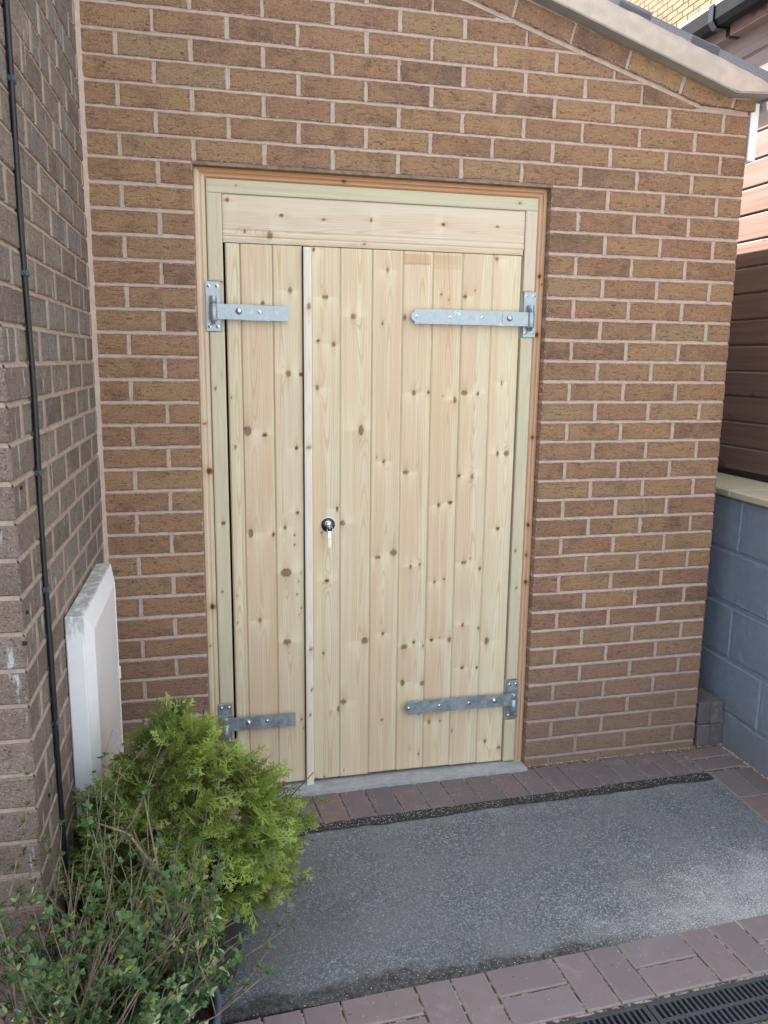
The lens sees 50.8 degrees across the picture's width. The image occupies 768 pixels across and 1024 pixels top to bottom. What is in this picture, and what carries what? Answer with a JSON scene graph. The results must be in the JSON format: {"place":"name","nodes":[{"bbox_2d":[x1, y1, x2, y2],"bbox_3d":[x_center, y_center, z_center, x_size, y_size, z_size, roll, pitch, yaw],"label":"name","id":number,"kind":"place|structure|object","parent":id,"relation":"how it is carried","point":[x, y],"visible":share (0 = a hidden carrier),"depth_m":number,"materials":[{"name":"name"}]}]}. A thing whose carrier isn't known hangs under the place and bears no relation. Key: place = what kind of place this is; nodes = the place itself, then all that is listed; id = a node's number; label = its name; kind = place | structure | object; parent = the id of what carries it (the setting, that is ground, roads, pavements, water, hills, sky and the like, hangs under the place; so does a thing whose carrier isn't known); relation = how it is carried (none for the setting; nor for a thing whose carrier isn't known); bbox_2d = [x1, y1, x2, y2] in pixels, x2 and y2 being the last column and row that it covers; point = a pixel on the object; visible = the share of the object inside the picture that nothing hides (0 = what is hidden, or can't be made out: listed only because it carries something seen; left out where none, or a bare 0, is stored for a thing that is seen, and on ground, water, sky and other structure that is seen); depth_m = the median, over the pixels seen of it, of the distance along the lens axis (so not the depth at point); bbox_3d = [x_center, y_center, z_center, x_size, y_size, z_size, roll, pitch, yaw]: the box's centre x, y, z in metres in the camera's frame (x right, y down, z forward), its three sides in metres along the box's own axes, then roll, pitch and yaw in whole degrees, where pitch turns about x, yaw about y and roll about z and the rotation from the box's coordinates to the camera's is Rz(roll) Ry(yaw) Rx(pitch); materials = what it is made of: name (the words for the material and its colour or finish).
{"place":"outdoors","nodes":[
{"label":"outdoors","id":0,"kind":"place"},
{"bbox_2d":[91,773,767,1023],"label":"asphalt","id":1,"kind":"structure","parent":0,"point":[355,909],"depth_m":2.53,"materials":[{"name":"grey asphalt"}]},
{"bbox_2d":[0,0,103,1023],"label":"house","id":2,"kind":"structure","parent":1,"relation":"on","point":[47,100],"depth_m":1.82,"materials":[{"name":"brown brick"}]},
{"bbox_2d":[3,0,73,973],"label":"cable","id":3,"kind":"object","parent":2,"relation":"attached to","point":[25,273],"visible":0.91,"depth_m":1.73,"materials":[{"name":"black plastic"}]},
{"bbox_2d":[64,563,123,845],"bbox_3d":[-0.822,0.596,2.351,0.066,0.785,0.547,-2,11,-11],"label":"meter box","id":4,"kind":"object","parent":2,"relation":"attached to","point":[92,652],"visible":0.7,"depth_m":2.12,"materials":[{"name":"white plastic"}]},
{"bbox_2d":[94,586,122,841],"bbox_3d":[-0.803,0.596,2.355,0.014,0.673,0.435,-2,11,-11],"label":"door panel","id":5,"kind":"structure","parent":4,"relation":"in","point":[105,631],"depth_m":2.33,"materials":[{"name":"white plastic"}]},
{"bbox_2d":[88,824,258,993],"bbox_3d":[-0.547,1.083,2.145,0.437,0.309,0.437,-2,11,-13],"label":"plant pot","id":6,"kind":"object","parent":1,"relation":"on","point":[233,930],"visible":0.06,"depth_m":2.06,"materials":[{"name":"brown plastic"}]},
{"bbox_2d":[58,692,336,957],"bbox_3d":[-0.523,0.796,2.099,0.722,0.701,0.671,6,12,25],"label":"conifer shrub","id":7,"kind":"object","parent":6,"relation":"in","point":[209,760],"visible":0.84,"depth_m":2.01,"materials":[{"name":"green plant"}]},
{"bbox_2d":[698,472,767,777],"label":"block wall","id":8,"kind":"structure","parent":1,"relation":"on","point":[733,674],"depth_m":3.38,"materials":[{"name":"blue paint"}]},
{"bbox_2d":[678,0,767,482],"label":"timber building","id":9,"kind":"structure","parent":8,"relation":"on","point":[738,28],"depth_m":3.68,"materials":[{"name":"brown wood"}]},
{"bbox_2d":[118,743,767,1023],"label":"paving","id":10,"kind":"structure","parent":0,"point":[573,986],"depth_m":2.23,"materials":[{"name":"brown brick"}]},
{"bbox_2d":[32,954,221,1023],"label":"plant pot","id":11,"kind":"object","parent":10,"relation":"on","point":[207,1012],"visible":0.14,"depth_m":1.74,"materials":[{"name":"black stone"}]},
{"bbox_2d":[0,842,252,1023],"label":"leaved shrub","id":12,"kind":"object","parent":11,"relation":"on","point":[177,1002],"visible":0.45,"depth_m":1.61,"materials":[{"name":"green plant"}]},
{"bbox_2d":[0,726,305,1023],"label":"twiggy shrub","id":13,"kind":"object","parent":11,"relation":"in","point":[41,982],"visible":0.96,"depth_m":1.52,"materials":[{"name":"green plant"}]},
{"bbox_2d":[73,0,767,807],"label":"garage","id":14,"kind":"structure","parent":10,"relation":"on","point":[423,308],"depth_m":2.91,"materials":[{"name":"brick"}]},
{"bbox_2d":[225,243,305,786],"bbox_3d":[-0.418,0.067,2.914,0.258,1.973,0.020,-2,11,-13],"label":"door leaf","id":15,"kind":"structure","parent":14,"relation":"in","point":[265,358],"depth_m":2.88,"materials":[{"name":"brown wood"}]},
{"bbox_2d":[327,526,332,547],"bbox_3d":[-0.198,0.088,2.930,0.022,0.080,0.015,-2,11,-13],"label":"key","id":16,"kind":"object","parent":14,"relation":"hanging from","point":[329,540],"visible":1,"depth_m":2.92,"materials":[{"name":"silver metal"}]},
{"bbox_2d":[303,247,521,784],"bbox_3d":[0.102,0.060,3.030,0.802,1.989,0.042,-2,11,-13],"label":"door leaf","id":17,"kind":"structure","parent":14,"relation":"in","point":[409,427],"depth_m":3.01,"materials":[{"name":"brown wood"}]},
{"bbox_2d":[298,772,713,834],"bbox_3d":[0.162,1.098,2.944,2.371,0.001,0.060,-2,11,-14],"label":"dark grit strip","id":18,"kind":"object","parent":10,"relation":"on","point":[633,785],"visible":0.68,"depth_m":3.03,"materials":[{"name":"black gravel"}]},
{"bbox_2d":[257,743,767,1013],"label":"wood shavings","id":19,"kind":"object","parent":10,"relation":"on","point":[567,835],"visible":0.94,"depth_m":3.11},
{"bbox_2d":[554,975,767,1023],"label":"channel drain","id":20,"kind":"object","parent":10,"relation":"in","point":[743,1002],"visible":1,"depth_m":2.07,"materials":[{"name":"grey plastic"}]},
{"bbox_2d":[693,722,709,745],"bbox_3d":[1.350,0.943,3.571,0.058,0.097,0.200,-2,11,-13],"label":"sett","id":21,"kind":"object","parent":10,"relation":"on","point":[701,734],"visible":0.46,"depth_m":3.48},
{"bbox_2d":[694,694,710,723],"bbox_3d":[1.348,0.843,3.553,0.058,0.097,0.200,-2,11,-13],"label":"sett","id":22,"kind":"object","parent":21,"relation":"on","point":[703,705],"visible":0.42,"depth_m":3.46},
{"bbox_2d":[708,722,720,744],"bbox_3d":[1.409,0.941,3.589,0.058,0.097,0.200,-2,11,-12],"label":"sett","id":23,"kind":"object","parent":10,"relation":"on","point":[714,732],"visible":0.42,"depth_m":3.49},
{"bbox_2d":[697,686,722,722],"bbox_3d":[1.407,0.843,3.568,0.058,0.097,0.200,-2,11,-13],"label":"sett","id":24,"kind":"object","parent":23,"relation":"on","point":[716,708],"visible":0.48,"depth_m":3.48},
{"bbox_2d":[627,0,716,26],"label":"buff house","id":25,"kind":"structure","parent":0,"point":[677,13],"depth_m":9.83,"materials":[{"name":"brick"}]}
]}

